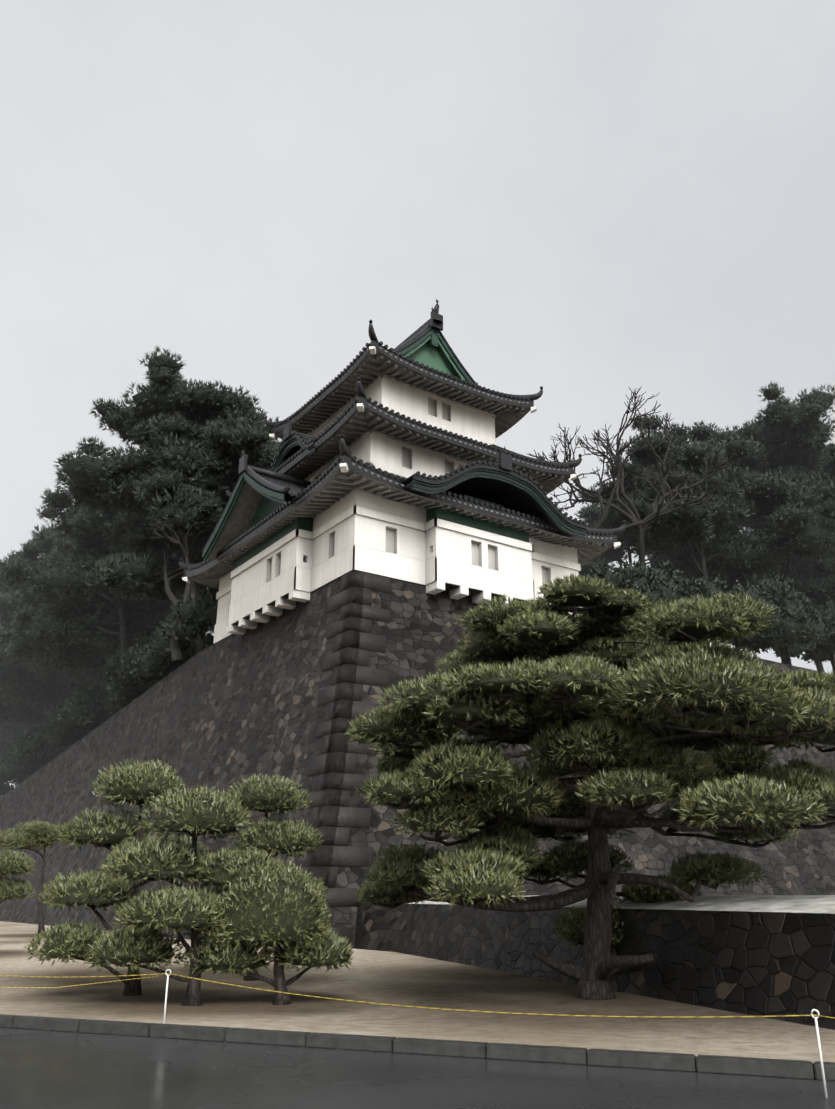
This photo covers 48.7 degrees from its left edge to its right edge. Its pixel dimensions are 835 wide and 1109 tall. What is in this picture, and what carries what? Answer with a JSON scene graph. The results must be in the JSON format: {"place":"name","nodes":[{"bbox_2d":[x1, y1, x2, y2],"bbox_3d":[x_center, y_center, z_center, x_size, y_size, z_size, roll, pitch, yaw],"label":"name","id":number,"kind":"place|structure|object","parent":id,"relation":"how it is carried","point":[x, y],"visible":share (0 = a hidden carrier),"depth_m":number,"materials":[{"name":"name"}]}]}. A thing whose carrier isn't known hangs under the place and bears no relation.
{"place":"outdoors","nodes":[
{"label":"outdoors","id":0,"kind":"place"},
{"bbox_2d":[0,1028,834,1108],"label":"road","id":1,"kind":"structure","parent":0,"point":[41,1069],"depth_m":7.99,"materials":[{"name":"grey asphalt"}]},
{"bbox_2d":[0,921,834,1079],"bbox_3d":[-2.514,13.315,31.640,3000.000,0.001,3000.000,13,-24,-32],"label":"ground","id":2,"kind":"structure","parent":0,"point":[384,977],"depth_m":15.54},
{"bbox_2d":[0,849,35,902],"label":"pine","id":3,"kind":"object","parent":2,"relation":"on","point":[11,863],"visible":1,"depth_m":30.43,"materials":[{"name":"green plant"}]},
{"bbox_2d":[0,820,73,932],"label":"pine","id":4,"kind":"object","parent":2,"relation":"on","point":[43,835],"visible":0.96,"depth_m":38.37,"materials":[{"name":"green plant"}]},
{"bbox_2d":[23,758,211,995],"bbox_3d":[-4.961,5.386,15.680,2.994,3.825,2.025,4,-21,-12],"label":"pine","id":5,"kind":"object","parent":2,"relation":"on","point":[106,830],"visible":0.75,"depth_m":15.44,"materials":[{"name":"green plant"}]},
{"bbox_2d":[85,784,282,1005],"bbox_3d":[-3.439,5.048,13.864,2.917,3.188,2.221,3,-20,-7],"label":"pine","id":6,"kind":"object","parent":2,"relation":"on","point":[194,814],"visible":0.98,"depth_m":13.75,"materials":[{"name":"green plant"}]},
{"bbox_2d":[198,773,328,980],"bbox_3d":[-3.011,6.324,18.349,2.542,3.911,2.217,13,-24,-32],"label":"pine","id":7,"kind":"object","parent":2,"relation":"on","point":[266,794],"visible":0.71,"depth_m":18.31,"materials":[{"name":"green plant"}]},
{"bbox_2d":[180,854,354,1004],"bbox_3d":[-2.224,5.696,14.095,2.621,2.173,2.465,13,-24,-32],"label":"pine","id":8,"kind":"object","parent":2,"relation":"on","point":[276,913],"visible":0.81,"depth_m":13.61,"materials":[{"name":"green plant"}]},
{"bbox_2d":[296,570,390,944],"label":"corner stones","id":9,"kind":"object","parent":2,"relation":"on","point":[336,814],"visible":0.81,"depth_m":32.73,"materials":[{"name":"grey stone"}]},
{"bbox_2d":[0,570,834,948],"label":"stone base","id":10,"kind":"object","parent":2,"relation":"on","point":[226,712],"visible":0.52,"depth_m":40.57,"materials":[{"name":"grey stone"}]},
{"bbox_2d":[0,736,43,797],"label":"bush","id":11,"kind":"object","parent":10,"relation":"on","point":[14,771],"visible":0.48,"depth_m":84.32,"materials":[{"name":"green plant"}]},
{"bbox_2d":[0,608,47,753],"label":"tree","id":12,"kind":"object","parent":10,"relation":"on","point":[9,733],"visible":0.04,"depth_m":99.58,"materials":[{"name":"green plant"}]},
{"bbox_2d":[10,704,74,768],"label":"bush","id":13,"kind":"object","parent":10,"relation":"on","point":[45,743],"visible":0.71,"depth_m":76.00,"materials":[{"name":"green plant"}]},
{"bbox_2d":[0,549,109,728],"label":"tree","id":14,"kind":"object","parent":10,"relation":"on","point":[26,697],"visible":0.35,"depth_m":83.35,"materials":[{"name":"green plant"}]},
{"bbox_2d":[0,505,112,690],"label":"tree","id":15,"kind":"object","parent":10,"relation":"on","point":[16,646],"visible":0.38,"depth_m":75.98,"materials":[{"name":"green plant"}]},
{"bbox_2d":[0,448,182,678],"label":"tree","id":16,"kind":"object","parent":10,"relation":"on","point":[96,627],"visible":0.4,"depth_m":64.80,"materials":[{"name":"green plant"}]},
{"bbox_2d":[49,679,147,745],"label":"bush","id":17,"kind":"object","parent":10,"relation":"on","point":[85,709],"visible":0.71,"depth_m":67.82,"materials":[{"name":"green plant"}]},
{"bbox_2d":[99,612,212,696],"bbox_3d":[-16.146,8.366,58.459,7.621,8.940,14.847,13,-24,-32],"label":"bush","id":18,"kind":"object","parent":10,"relation":"on","point":[138,664],"visible":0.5,"depth_m":56.21,"materials":[{"name":"green plant"}]},
{"bbox_2d":[52,345,278,656],"bbox_3d":[-13.574,-2.251,56.487,15.534,20.283,12.194,-7,-21,18],"label":"tree","id":19,"kind":"object","parent":10,"relation":"on","point":[179,432],"visible":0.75,"depth_m":55.05,"materials":[{"name":"green plant"}]},
{"bbox_2d":[129,553,214,635],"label":"tree","id":20,"kind":"object","parent":10,"relation":"on","point":[173,610],"depth_m":85.35,"materials":[{"name":"green plant"}]},
{"bbox_2d":[150,510,214,662],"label":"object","id":21,"kind":"object","parent":10,"relation":"on","point":[176,654],"visible":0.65,"depth_m":52.69,"materials":[{"name":"plant"}]},
{"bbox_2d":[148,586,218,659],"bbox_3d":[-10.644,5.152,52.062,7.407,8.154,12.260,13,-24,-32],"label":"bush","id":22,"kind":"object","parent":10,"relation":"on","point":[197,616],"visible":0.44,"depth_m":50.39,"materials":[{"name":"green plant"}]},
{"bbox_2d":[168,417,287,597],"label":"tree","id":23,"kind":"object","parent":10,"relation":"on","point":[270,428],"depth_m":66.20,"materials":[{"name":"green plant"}]},
{"bbox_2d":[213,374,580,643],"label":"castle walls","id":24,"kind":"structure","parent":10,"relation":"on","point":[362,530],"depth_m":39.92,"materials":[{"name":"paint"}]},
{"bbox_2d":[202,450,310,568],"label":"gable","id":25,"kind":"structure","parent":24,"relation":"attached to","point":[258,495],"depth_m":43.52,"materials":[{"name":"tile"}]},
{"bbox_2d":[268,418,339,470],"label":"roof gable","id":26,"kind":"structure","parent":24,"relation":"attached to","point":[294,442],"depth_m":44.71,"materials":[{"name":"tile"}]},
{"bbox_2d":[179,434,625,588],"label":"roof","id":27,"kind":"structure","parent":24,"relation":"on","point":[347,473],"depth_m":39.73,"materials":[{"name":"tile"}]},
{"bbox_2d":[264,299,542,438],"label":"roof","id":28,"kind":"structure","parent":24,"relation":"on","point":[424,357],"depth_m":46.62,"materials":[{"name":"tile"}]},
{"bbox_2d":[226,377,581,497],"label":"roof","id":29,"kind":"structure","parent":24,"relation":"on","point":[360,416],"depth_m":42.21,"materials":[{"name":"tile"}]},
{"bbox_2d":[385,447,586,543],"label":"curved gable","id":30,"kind":"structure","parent":24,"relation":"attached to","point":[501,483],"depth_m":40.41,"materials":[{"name":"tile"}]},
{"bbox_2d":[526,386,735,567],"bbox_3d":[12.562,-1.804,55.426,11.785,17.873,7.688,-14,-24,33],"label":"bare tree","id":31,"kind":"object","parent":10,"relation":"on","point":[632,517],"visible":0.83,"depth_m":57.06,"materials":[{"name":"plant"}]},
{"bbox_2d":[585,560,677,636],"bbox_3d":[10.780,3.607,49.951,6.971,6.790,7.098,-7,-21,18],"label":"bush","id":32,"kind":"object","parent":10,"relation":"on","point":[656,589],"visible":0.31,"depth_m":48.09,"materials":[{"name":"green plant"}]},
{"bbox_2d":[555,433,723,535],"bbox_3d":[10.807,0.693,56.072,6.259,13.576,18.902,13,-24,-32],"label":"tree","id":33,"kind":"object","parent":10,"relation":"on","point":[646,520],"visible":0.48,"depth_m":53.62,"materials":[{"name":"plant"}]},
{"bbox_2d":[574,461,736,582],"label":"tree","id":34,"kind":"object","parent":10,"relation":"on","point":[591,514],"visible":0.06,"depth_m":76.01,"materials":[{"name":"green plant"}]},
{"bbox_2d":[637,558,727,604],"bbox_3d":[14.933,4.007,52.254,5.860,8.290,8.217,-6,-21,15],"label":"bush","id":35,"kind":"object","parent":10,"relation":"on","point":[688,588],"visible":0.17,"depth_m":50.72,"materials":[{"name":"green plant"}]},
{"bbox_2d":[590,413,785,592],"bbox_3d":[17.968,-0.783,62.085,15.653,20.525,12.647,13,-24,-32],"label":"tree","id":36,"kind":"object","parent":10,"relation":"on","point":[720,556],"visible":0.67,"depth_m":61.83,"materials":[{"name":"green plant"}]},
{"bbox_2d":[705,583,791,654],"bbox_3d":[19.078,5.649,54.705,8.076,7.131,7.246,13,-24,-32],"label":"bush","id":37,"kind":"object","parent":10,"relation":"on","point":[771,636],"visible":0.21,"depth_m":53.79,"materials":[{"name":"green plant"}]},
{"bbox_2d":[665,381,834,663],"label":"tree","id":38,"kind":"object","parent":10,"relation":"on","point":[791,493],"visible":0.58,"depth_m":65.62,"materials":[{"name":"green plant"}]},
{"bbox_2d":[720,398,834,671],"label":"tree","id":39,"kind":"object","parent":10,"relation":"on","point":[801,566],"visible":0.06,"depth_m":69.71,"materials":[{"name":"green plant"}]},
{"bbox_2d":[730,571,833,664],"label":"bush","id":40,"kind":"object","parent":10,"relation":"on","point":[804,623],"visible":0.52,"depth_m":55.59,"materials":[{"name":"green plant"}]},
{"bbox_2d":[770,599,834,674],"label":"bush","id":41,"kind":"object","parent":10,"relation":"on","point":[823,651],"visible":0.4,"depth_m":60.83,"materials":[{"name":"green plant"}]},
{"bbox_2d":[0,995,834,1062],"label":"sidewalk","id":42,"kind":"structure","parent":2,"relation":"on","point":[696,1042],"depth_m":10.82,"materials":[{"name":"beige concrete"}]},
{"bbox_2d":[0,1014,834,1080],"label":"kerb","id":43,"kind":"structure","parent":2,"relation":"on","point":[768,1067],"depth_m":9.26,"materials":[{"name":"grey concrete"}]},
{"bbox_2d":[0,969,834,1097],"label":"rope fence","id":44,"kind":"object","parent":2,"relation":"on","point":[819,1049],"visible":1,"depth_m":8.52,"materials":[{"name":"white"}]},
{"bbox_2d":[0,976,158,987],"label":"rope fence","id":45,"kind":"object","parent":44,"relation":"attached to","point":[75,985],"visible":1,"depth_m":12.33,"materials":[{"name":"yellow"}]},
{"bbox_2d":[344,574,834,999],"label":"pine","id":46,"kind":"object","parent":2,"relation":"on","point":[611,763],"visible":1,"depth_m":13.94,"materials":[{"name":"green plant"}]},
{"bbox_2d":[0,0,834,796],"label":"sky","id":47,"kind":"structure","parent":0,"point":[596,200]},
{"bbox_2d":[354,895,834,1029],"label":"stone wall","id":48,"kind":"structure","parent":0,"point":[763,955],"depth_m":14.47,"materials":[{"name":"stone"}]}
]}

